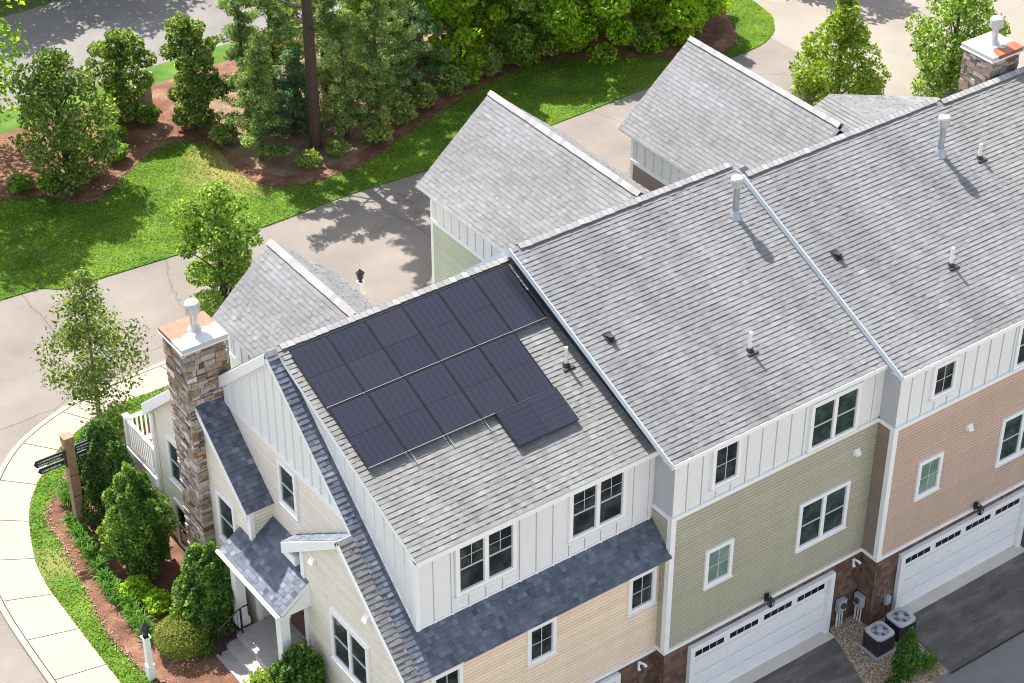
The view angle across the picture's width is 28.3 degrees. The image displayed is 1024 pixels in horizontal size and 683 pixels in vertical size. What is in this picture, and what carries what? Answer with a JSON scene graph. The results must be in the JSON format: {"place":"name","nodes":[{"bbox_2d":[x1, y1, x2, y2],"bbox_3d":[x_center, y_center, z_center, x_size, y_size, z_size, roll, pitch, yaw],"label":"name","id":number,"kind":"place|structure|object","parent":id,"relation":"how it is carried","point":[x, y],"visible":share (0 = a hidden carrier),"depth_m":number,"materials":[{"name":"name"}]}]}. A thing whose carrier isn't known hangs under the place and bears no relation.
{"place":"outdoors","nodes":[
{"label":"outdoors","id":0,"kind":"place"},
{"bbox_2d":[0,342,229,682],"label":"sidewalk","id":1,"kind":"structure","parent":0,"point":[64,650],"depth_m":56.42,"materials":[{"name":"grey concrete"}]},
{"bbox_2d":[29,362,230,682],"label":"front lawn","id":2,"kind":"structure","parent":0,"point":[50,565],"depth_m":56.32,"materials":[{"name":"green plant"}]},
{"bbox_2d":[29,267,153,429],"bbox_3d":[-12.651,0.218,60.416,3.473,5.601,3.824,6,36,9],"label":"tree","id":3,"kind":"object","parent":2,"relation":"on","point":[74,336],"visible":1,"depth_m":60.04,"materials":[{"name":"green plant"}]},
{"bbox_2d":[138,622,156,680],"bbox_3d":[-9.403,8.011,52.381,0.280,2.060,0.320,-23,41,-28],"label":"lamp post","id":4,"kind":"object","parent":2,"relation":"on","point":[146,637],"visible":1,"depth_m":52.31,"materials":[{"name":"white wood"}]},
{"bbox_2d":[48,424,252,682],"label":"mulch bed","id":5,"kind":"object","parent":2,"relation":"on","point":[210,669],"visible":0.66,"depth_m":54.84,"materials":[{"name":"brown wood"}]},
{"bbox_2d":[34,431,99,526],"bbox_3d":[-12.305,3.960,56.866,2.040,3.320,0.300,-23,41,-28],"label":"signpost","id":6,"kind":"object","parent":5,"relation":"on","point":[68,454],"visible":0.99,"depth_m":56.36,"materials":[{"name":"brown wood"}]},
{"bbox_2d":[70,530,97,549],"bbox_3d":[-11.994,5.622,56.927,0.868,0.461,0.788,-7,36,-10],"label":"grass clump","id":7,"kind":"object","parent":5,"relation":"on","point":[81,541],"visible":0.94,"depth_m":56.81,"materials":[{"name":"green plant"}]},
{"bbox_2d":[77,541,102,562],"bbox_3d":[-11.700,5.933,56.489,0.823,0.461,0.783,-23,41,-28],"label":"grass clump","id":8,"kind":"object","parent":5,"relation":"on","point":[89,552],"visible":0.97,"depth_m":56.44,"materials":[{"name":"green plant"}]},
{"bbox_2d":[76,416,137,525],"bbox_3d":[-11.532,3.617,57.282,1.920,3.524,1.972,-23,41,-28],"label":"evergreen shrub","id":9,"kind":"object","parent":5,"relation":"on","point":[94,472],"visible":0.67,"depth_m":56.72,"materials":[{"name":"green plant"}]},
{"bbox_2d":[117,574,156,602],"bbox_3d":[-10.210,6.762,55.230,1.027,0.787,0.989,-23,41,-28],"label":"shrub","id":10,"kind":"object","parent":5,"relation":"on","point":[129,583],"visible":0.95,"depth_m":55.06,"materials":[{"name":"green plant"}]},
{"bbox_2d":[95,460,180,583],"bbox_3d":[-10.257,4.741,55.415,2.175,3.858,2.177,-23,41,-28],"label":"evergreen shrub","id":11,"kind":"object","parent":5,"relation":"on","point":[149,530],"visible":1,"depth_m":54.93,"materials":[{"name":"green plant"}]},
{"bbox_2d":[141,588,172,616],"bbox_3d":[-9.578,7.044,54.889,0.886,0.724,0.967,-23,41,-28],"label":"shrub","id":12,"kind":"object","parent":5,"relation":"on","point":[161,598],"visible":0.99,"depth_m":54.68,"materials":[{"name":"green plant"}]},
{"bbox_2d":[151,612,209,660],"bbox_3d":[-8.723,7.785,53.542,1.560,1.080,1.566,-23,41,-28],"label":"boxwood shrub","id":13,"kind":"object","parent":5,"relation":"on","point":[177,647],"visible":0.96,"depth_m":53.19,"materials":[{"name":"green plant"}]},
{"bbox_2d":[168,538,245,640],"bbox_3d":[-8.144,6.491,53.659,2.117,3.046,2.048,-23,41,-28],"label":"evergreen shrub","id":14,"kind":"object","parent":5,"relation":"on","point":[205,566],"visible":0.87,"depth_m":53.13,"materials":[{"name":"green plant"}]},
{"bbox_2d":[0,0,341,111],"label":"back street","id":15,"kind":"structure","parent":0,"point":[75,28],"depth_m":83.94,"materials":[{"name":"grey asphalt"}]},
{"bbox_2d":[0,0,774,300],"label":"island lawn","id":16,"kind":"structure","parent":0,"point":[165,71],"depth_m":73.55,"materials":[{"name":"green plant"}]},
{"bbox_2d":[0,1,736,201],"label":"island mulch bed","id":17,"kind":"object","parent":16,"relation":"on","point":[716,34],"visible":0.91,"depth_m":76.17,"materials":[{"name":"brown wood"}]},
{"bbox_2d":[0,0,32,123],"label":"tree","id":18,"kind":"object","parent":17,"relation":"on","point":[9,83],"visible":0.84,"depth_m":71.36,"materials":[{"name":"green plant"}]},
{"bbox_2d":[6,173,34,192],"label":"shrub","id":19,"kind":"object","parent":17,"relation":"on","point":[19,182],"visible":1,"depth_m":72.63,"materials":[{"name":"green plant"}]},
{"bbox_2d":[10,46,120,198],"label":"tree","id":20,"kind":"object","parent":17,"relation":"on","point":[65,131],"visible":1,"depth_m":71.57,"materials":[{"name":"green plant"}]},
{"bbox_2d":[100,123,129,142],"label":"shrub","id":21,"kind":"object","parent":17,"relation":"on","point":[120,131],"visible":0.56,"depth_m":75.41,"materials":[{"name":"green plant"}]},
{"bbox_2d":[84,28,157,123],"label":"tree","id":22,"kind":"object","parent":17,"relation":"on","point":[119,61],"visible":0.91,"depth_m":75.31,"materials":[{"name":"green plant"}]},
{"bbox_2d":[135,104,159,124],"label":"shrub","id":23,"kind":"object","parent":17,"relation":"on","point":[148,114],"visible":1,"depth_m":76.55,"materials":[{"name":"green plant"}]},
{"bbox_2d":[158,12,229,127],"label":"tree","id":24,"kind":"object","parent":17,"relation":"on","point":[195,95],"visible":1,"depth_m":74.79,"materials":[{"name":"green plant"}]},
{"bbox_2d":[205,5,280,126],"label":"pine tree","id":25,"kind":"object","parent":17,"relation":"on","point":[239,32],"visible":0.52,"depth_m":74.25,"materials":[{"name":"green plant"}]},
{"bbox_2d":[223,42,294,160],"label":"pine tree","id":26,"kind":"object","parent":17,"relation":"on","point":[260,97],"visible":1,"depth_m":72.94,"materials":[{"name":"green plant"}]},
{"bbox_2d":[243,0,303,91],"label":"pine tree","id":27,"kind":"object","parent":17,"relation":"on","point":[274,22],"visible":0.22,"depth_m":76.54,"materials":[{"name":"green plant"}]},
{"bbox_2d":[215,0,356,150],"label":"pine tree","id":28,"kind":"object","parent":17,"relation":"on","point":[282,9],"visible":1,"depth_m":72.62,"materials":[{"name":"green plant"}]},
{"bbox_2d":[264,46,329,138],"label":"spruce tree","id":29,"kind":"object","parent":17,"relation":"on","point":[292,92],"visible":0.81,"depth_m":74.97,"materials":[{"name":"green plant"}]},
{"bbox_2d":[281,0,362,98],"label":"pine tree","id":30,"kind":"object","parent":17,"relation":"on","point":[322,84],"visible":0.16,"depth_m":76.58,"materials":[{"name":"green plant"}]},
{"bbox_2d":[180,33,490,175],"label":"pine needle bed","id":31,"kind":"object","parent":17,"relation":"on","point":[284,165],"visible":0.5,"depth_m":75.91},
{"bbox_2d":[207,122,238,146],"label":"shrub","id":32,"kind":"object","parent":31,"relation":"on","point":[223,133],"visible":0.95,"depth_m":75.28,"materials":[{"name":"green plant"}]},
{"bbox_2d":[295,146,323,167],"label":"shrub","id":33,"kind":"object","parent":31,"relation":"on","point":[308,158],"visible":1,"depth_m":73.99,"materials":[{"name":"green plant"}]},
{"bbox_2d":[325,137,351,157],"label":"shrub","id":34,"kind":"object","parent":31,"relation":"on","point":[337,147],"visible":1,"depth_m":74.67,"materials":[{"name":"green plant"}]},
{"bbox_2d":[385,96,417,125],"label":"shrub","id":35,"kind":"object","parent":31,"relation":"on","point":[401,115],"visible":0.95,"depth_m":76.46,"materials":[{"name":"green plant"}]},
{"bbox_2d":[316,7,378,139],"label":"pine tree","id":36,"kind":"object","parent":17,"relation":"on","point":[348,76],"visible":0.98,"depth_m":74.33,"materials":[{"name":"green plant"}]},
{"bbox_2d":[0,18,740,682],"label":"bark chips","id":37,"kind":"object","parent":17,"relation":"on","point":[122,432],"visible":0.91,"depth_m":72.62,"materials":[{"name":"brown wood"}]},
{"bbox_2d":[344,0,412,121],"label":"pine tree","id":38,"kind":"object","parent":17,"relation":"on","point":[372,73],"visible":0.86,"depth_m":74.82,"materials":[{"name":"green plant"}]},
{"bbox_2d":[362,121,394,143],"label":"shrub","id":39,"kind":"object","parent":17,"relation":"on","point":[374,131],"visible":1,"depth_m":75.31,"materials":[{"name":"green plant"}]},
{"bbox_2d":[328,0,433,56],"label":"tree","id":40,"kind":"object","parent":17,"relation":"on","point":[354,10],"visible":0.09,"depth_m":80.33,"materials":[{"name":"green plant"}]},
{"bbox_2d":[357,0,433,101],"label":"pine tree","id":41,"kind":"object","parent":17,"relation":"on","point":[403,34],"visible":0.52,"depth_m":76.44,"materials":[{"name":"green plant"}]},
{"bbox_2d":[375,0,461,88],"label":"spruce tree","id":42,"kind":"object","parent":17,"relation":"on","point":[420,13],"visible":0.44,"depth_m":77.86,"materials":[{"name":"green plant"}]},
{"bbox_2d":[409,81,437,108],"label":"shrub","id":43,"kind":"object","parent":17,"relation":"on","point":[419,99],"visible":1,"depth_m":77.56,"materials":[{"name":"green plant"}]},
{"bbox_2d":[431,64,469,96],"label":"shrub","id":44,"kind":"object","parent":17,"relation":"on","point":[459,81],"visible":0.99,"depth_m":78.40,"materials":[{"name":"green plant"}]},
{"bbox_2d":[418,0,509,84],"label":"tree","id":45,"kind":"object","parent":17,"relation":"on","point":[457,15],"visible":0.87,"depth_m":78.74,"materials":[{"name":"green plant"}]},
{"bbox_2d":[465,43,505,76],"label":"shrub","id":46,"kind":"object","parent":17,"relation":"on","point":[494,60],"visible":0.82,"depth_m":79.64,"materials":[{"name":"green plant"}]},
{"bbox_2d":[470,0,569,67],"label":"tree","id":47,"kind":"object","parent":17,"relation":"on","point":[512,32],"visible":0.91,"depth_m":79.75,"materials":[{"name":"green plant"}]},
{"bbox_2d":[533,0,641,65],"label":"tree","id":48,"kind":"object","parent":17,"relation":"on","point":[575,24],"visible":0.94,"depth_m":80.27,"materials":[{"name":"green plant"}]},
{"bbox_2d":[621,20,658,50],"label":"shrub","id":49,"kind":"object","parent":17,"relation":"on","point":[637,26],"visible":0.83,"depth_m":81.40,"materials":[{"name":"green plant"}]},
{"bbox_2d":[625,0,727,53],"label":"tree","id":50,"kind":"object","parent":17,"relation":"on","point":[670,21],"visible":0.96,"depth_m":81.39,"materials":[{"name":"green plant"}]},
{"bbox_2d":[0,37,871,682],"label":"street","id":51,"kind":"structure","parent":0,"point":[380,235],"depth_m":68.69,"materials":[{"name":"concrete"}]},
{"bbox_2d":[164,180,263,317],"bbox_3d":[-9.444,-2.858,64.929,3.002,5.338,3.079,-12,37,-17],"label":"tree","id":52,"kind":"object","parent":51,"relation":"on","point":[210,233],"visible":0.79,"depth_m":64.09,"materials":[{"name":"green plant"}]},
{"bbox_2d":[0,0,930,653],"bbox_3d":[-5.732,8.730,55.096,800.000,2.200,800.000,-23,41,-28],"label":"ground","id":53,"kind":"structure","parent":0,"point":[14,8],"depth_m":85.32,"materials":[{"name":"soil"}]},
{"bbox_2d":[0,339,227,682],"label":"curb","id":54,"kind":"structure","parent":53,"relation":"on","point":[28,650],"depth_m":55.32,"materials":[{"name":"grey concrete"}]},
{"bbox_2d":[241,667,279,682],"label":"shrub","id":55,"kind":"object","parent":53,"relation":"on","point":[260,676],"visible":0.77,"depth_m":51.61,"materials":[{"name":"green plant"}]},
{"bbox_2d":[267,635,325,682],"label":"evergreen shrub","id":56,"kind":"object","parent":53,"relation":"on","point":[300,664],"visible":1,"depth_m":51.27,"materials":[{"name":"green plant"}]},
{"bbox_2d":[121,239,671,682],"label":"townhouse","id":57,"kind":"structure","parent":53,"relation":"on","point":[480,552],"depth_m":50.21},
{"bbox_2d":[165,433,182,493],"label":"window","id":58,"kind":"structure","parent":57,"relation":"in","point":[171,446],"depth_m":55.29,"materials":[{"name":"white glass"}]},
{"bbox_2d":[173,497,187,550],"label":"window","id":59,"kind":"structure","parent":57,"relation":"in","point":[179,511],"depth_m":56.55,"materials":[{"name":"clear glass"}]},
{"bbox_2d":[215,488,236,542],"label":"window","id":60,"kind":"structure","parent":57,"relation":"in","point":[226,513],"depth_m":53.28,"materials":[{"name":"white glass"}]},
{"bbox_2d":[217,604,248,655],"bbox_3d":[-7.306,7.572,53.310,0.972,1.319,0.044,-23,41,-28],"label":"stair railing","id":61,"kind":"object","parent":57,"relation":"on","point":[241,629],"visible":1,"depth_m":53.19,"materials":[{"name":"black metal"}]},
{"bbox_2d":[276,457,299,521],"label":"window","id":62,"kind":"structure","parent":57,"relation":"in","point":[287,483],"depth_m":50.76,"materials":[{"name":"white glass"}]},
{"bbox_2d":[289,609,305,637],"bbox_3d":[-5.606,6.758,52.883,0.155,2.260,1.240,-23,41,-28],"label":"front door","id":63,"kind":"structure","parent":57,"relation":"in","point":[297,618],"depth_m":53.36,"materials":[{"name":"brown wood"}]},
{"bbox_2d":[289,335,364,408],"bbox_3d":[-4.456,0.720,48.802,1.070,0.041,1.844,-23,64,-28],"label":"solar panel","id":64,"kind":"object","parent":57,"relation":"attached to","point":[326,371],"visible":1,"depth_m":48.78,"materials":[{"name":"black glass"}]},
{"bbox_2d":[329,607,370,682],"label":"window","id":65,"kind":"structure","parent":57,"relation":"in","point":[350,653],"depth_m":49.99,"materials":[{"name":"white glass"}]},
{"bbox_2d":[327,320,402,392],"bbox_3d":[-3.575,0.353,49.317,1.070,0.041,1.844,-23,64,-28],"label":"solar panel","id":66,"kind":"object","parent":57,"relation":"attached to","point":[364,355],"visible":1,"depth_m":49.30,"materials":[{"name":"blue glass"}]},
{"bbox_2d":[329,393,406,468],"bbox_3d":[-3.413,2.105,48.086,1.070,0.041,1.844,-23,64,-28],"label":"solar panel","id":67,"kind":"object","parent":57,"relation":"attached to","point":[367,430],"visible":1,"depth_m":48.07,"materials":[{"name":"black glass"}]},
{"bbox_2d":[365,306,439,376],"bbox_3d":[-2.693,-0.013,49.832,1.070,0.041,1.844,-23,64,-28],"label":"solar panel","id":68,"kind":"object","parent":57,"relation":"attached to","point":[402,341],"visible":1,"depth_m":49.81,"materials":[{"name":"blue glass"}]},
{"bbox_2d":[368,377,444,451],"bbox_3d":[-2.531,1.738,48.601,1.070,0.041,1.844,-23,64,-28],"label":"solar panel","id":69,"kind":"object","parent":57,"relation":"attached to","point":[406,414],"visible":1,"depth_m":48.58,"materials":[{"name":"black glass"}]},
{"bbox_2d":[402,291,476,361],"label":"solar panel","id":70,"kind":"object","parent":57,"relation":"attached to","point":[439,326],"visible":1,"depth_m":50.33,"materials":[{"name":"blue glass"}]},
{"bbox_2d":[406,362,481,435],"bbox_3d":[-1.649,1.372,49.116,1.070,0.041,1.844,-23,64,-28],"label":"solar panel","id":71,"kind":"object","parent":57,"relation":"attached to","point":[445,400],"visible":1,"depth_m":49.10,"materials":[{"name":"black glass"}]},
{"bbox_2d":[430,663,463,682],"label":"window","id":72,"kind":"structure","parent":57,"relation":"in","point":[454,674],"depth_m":48.99,"materials":[{"name":"clear glass"}]},
{"bbox_2d":[438,278,511,346],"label":"solar panel","id":73,"kind":"object","parent":57,"relation":"attached to","point":[475,312],"visible":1,"depth_m":50.84,"materials":[{"name":"black glass"}]},
{"bbox_2d":[443,347,518,418],"bbox_3d":[-0.767,1.005,49.631,1.070,0.041,1.844,-23,64,-28],"label":"solar panel","id":74,"kind":"object","parent":57,"relation":"attached to","point":[481,383],"visible":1,"depth_m":49.62,"materials":[{"name":"black glass"}]},
{"bbox_2d":[454,522,518,599],"bbox_3d":[-0.613,5.158,48.289,1.830,1.645,0.112,-23,41,-28],"label":"window","id":75,"kind":"structure","parent":57,"relation":"in","point":[491,558],"depth_m":48.33,"materials":[{"name":"clear glass"}]},
{"bbox_2d":[473,264,546,331],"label":"solar panel","id":76,"kind":"object","parent":57,"relation":"attached to","point":[510,298],"visible":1,"depth_m":51.36,"materials":[{"name":"black glass"}]},
{"bbox_2d":[479,332,554,402],"bbox_3d":[0.114,0.638,50.146,1.070,0.041,1.844,-23,64,-28],"label":"solar panel","id":77,"kind":"object","parent":57,"relation":"attached to","point":[517,368],"visible":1,"depth_m":50.13,"materials":[{"name":"black glass"}]},
{"bbox_2d":[495,386,579,446],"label":"solar panel","id":78,"kind":"object","parent":57,"relation":"attached to","point":[537,417],"visible":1,"depth_m":49.40,"materials":[{"name":"black glass"}]},
{"bbox_2d":[525,616,557,668],"bbox_3d":[0.741,7.470,50.524,0.950,1.285,0.112,-23,41,-28],"label":"window","id":79,"kind":"structure","parent":57,"relation":"in","point":[541,639],"depth_m":50.55,"materials":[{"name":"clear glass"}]},
{"bbox_2d":[566,470,627,544],"bbox_3d":[2.109,4.009,49.868,1.830,1.645,0.112,-23,41,-28],"label":"window","id":80,"kind":"structure","parent":57,"relation":"in","point":[593,509],"depth_m":49.92,"materials":[{"name":"clear glass"}]},
{"bbox_2d":[626,566,656,616],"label":"window","id":81,"kind":"structure","parent":57,"relation":"in","point":[641,588],"depth_m":52.07,"materials":[{"name":"white glass"}]},
{"bbox_2d":[415,90,888,682],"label":"townhouse","id":82,"kind":"structure","parent":53,"relation":"on","point":[721,344],"depth_m":52.90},
{"bbox_2d":[702,537,734,590],"bbox_3d":[5.382,5.789,52.852,1.000,1.325,0.112,-23,41,-28],"label":"window","id":83,"kind":"structure","parent":82,"relation":"in","point":[718,562],"depth_m":52.86,"materials":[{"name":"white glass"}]},
{"bbox_2d":[708,438,742,492],"bbox_3d":[5.382,3.047,50.901,1.000,1.395,0.112,-23,41,-28],"label":"window","id":84,"kind":"structure","parent":82,"relation":"in","point":[726,460],"depth_m":50.95,"materials":[{"name":"clear glass"}]},
{"bbox_2d":[693,581,827,682],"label":"garage door","id":85,"kind":"structure","parent":82,"relation":"in","point":[740,651],"depth_m":55.96,"materials":[{"name":"white metal"}]},
{"bbox_2d":[793,479,850,553],"bbox_3d":[8.380,4.713,54.726,1.880,1.685,0.112,-23,41,-28],"label":"window","id":86,"kind":"structure","parent":82,"relation":"in","point":[823,515],"depth_m":54.73,"materials":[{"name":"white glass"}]},
{"bbox_2d":[805,381,862,454],"bbox_3d":[8.401,1.987,52.804,1.810,1.595,0.112,-23,41,-28],"label":"window","id":87,"kind":"structure","parent":82,"relation":"in","point":[833,418],"depth_m":52.81,"materials":[{"name":"white glass"}]},
{"bbox_2d":[618,35,1023,625],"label":"townhouse","id":88,"kind":"structure","parent":53,"relation":"on","point":[903,230],"depth_m":55.89,"materials":[{"name":"grey"}]},
{"bbox_2d":[912,450,943,501],"bbox_3d":[11.465,3.699,55.813,0.990,1.335,0.112,-23,41,-28],"label":"window","id":89,"kind":"structure","parent":88,"relation":"in","point":[929,469],"depth_m":55.82,"materials":[{"name":"white glass"}]},
{"bbox_2d":[928,355,959,402],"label":"window","id":90,"kind":"structure","parent":88,"relation":"in","point":[944,375],"depth_m":53.92,"materials":[{"name":"white glass"}]},
{"bbox_2d":[899,496,1021,606],"bbox_3d":[12.977,6.066,58.921,4.900,2.104,0.090,-23,41,-28],"label":"garage door","id":91,"kind":"structure","parent":88,"relation":"in","point":[994,532],"depth_m":58.93,"materials":[{"name":"white metal"}]},
{"bbox_2d":[993,408,1023,468],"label":"window","id":92,"kind":"structure","parent":88,"relation":"in","point":[1011,438],"depth_m":57.51,"materials":[{"name":"white glass"}]},
{"bbox_2d":[1011,324,1023,371],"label":"window","id":93,"kind":"structure","parent":88,"relation":"in","point":[1018,361],"depth_m":55.52,"materials":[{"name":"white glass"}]},
{"bbox_2d":[788,0,891,105],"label":"tree","id":94,"kind":"object","parent":53,"relation":"on","point":[844,28],"visible":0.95,"depth_m":77.10,"materials":[{"name":"green plant"}]},
{"bbox_2d":[829,614,948,682],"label":"gravel bed","id":95,"kind":"object","parent":53,"relation":"on","point":[885,664],"visible":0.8,"depth_m":56.70,"materials":[{"name":"beige gravel"}]},
{"bbox_2d":[859,621,895,660],"bbox_3d":[10.280,8.347,56.864,0.720,0.754,0.720,-23,41,-28],"label":"air conditioner","id":96,"kind":"object","parent":95,"relation":"on","point":[878,640],"visible":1,"depth_m":56.71,"materials":[{"name":"grey metal"}]},
{"bbox_2d":[884,607,916,645],"bbox_3d":[10.960,8.021,57.321,0.720,0.754,0.720,-23,41,-28],"label":"air conditioner","id":97,"kind":"object","parent":95,"relation":"on","point":[900,621],"visible":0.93,"depth_m":57.09,"materials":[{"name":"grey metal"}]},
{"bbox_2d":[891,626,920,680],"bbox_3d":[10.846,8.571,55.672,0.841,1.957,0.824,-5,36,-7],"label":"cone evergreen","id":98,"kind":"object","parent":95,"relation":"on","point":[907,655],"visible":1,"depth_m":55.48,"materials":[{"name":"green plant"}]},
{"bbox_2d":[920,650,941,671],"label":"grass clump","id":99,"kind":"object","parent":95,"relation":"on","point":[929,661],"visible":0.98,"depth_m":56.30,"materials":[{"name":"green plant"}]},
{"bbox_2d":[813,15,1023,204],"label":"townhouse","id":100,"kind":"structure","parent":53,"relation":"on","point":[984,105],"depth_m":59.07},
{"bbox_2d":[903,0,1010,98],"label":"tree","id":101,"kind":"object","parent":53,"relation":"on","point":[934,57],"visible":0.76,"depth_m":77.79,"materials":[{"name":"green plant"}]},
{"bbox_2d":[753,638,862,682],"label":"driveway","id":102,"kind":"structure","parent":0,"point":[828,662],"depth_m":56.42,"materials":[{"name":"grey asphalt"}]},
{"bbox_2d":[728,631,834,682],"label":"garage apron","id":103,"kind":"object","parent":102,"relation":"on","point":[785,657],"visible":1,"depth_m":56.75,"materials":[{"name":"grey concrete"}]},
{"bbox_2d":[753,0,1023,98],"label":"parking court","id":104,"kind":"object","parent":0,"point":[795,21],"depth_m":83.78,"materials":[{"name":"beige concrete"}]},
{"bbox_2d":[913,540,1023,670],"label":"driveway","id":105,"kind":"structure","parent":0,"point":[969,621],"depth_m":58.16,"materials":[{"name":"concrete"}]},
{"bbox_2d":[903,545,1023,613],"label":"garage apron","id":106,"kind":"object","parent":105,"relation":"on","point":[959,581],"visible":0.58,"depth_m":59.41,"materials":[{"name":"grey concrete"}]},
{"bbox_2d":[934,629,1023,682],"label":"service lane","id":107,"kind":"structure","parent":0,"point":[1003,663],"depth_m":56.49,"materials":[{"name":"grey asphalt"}]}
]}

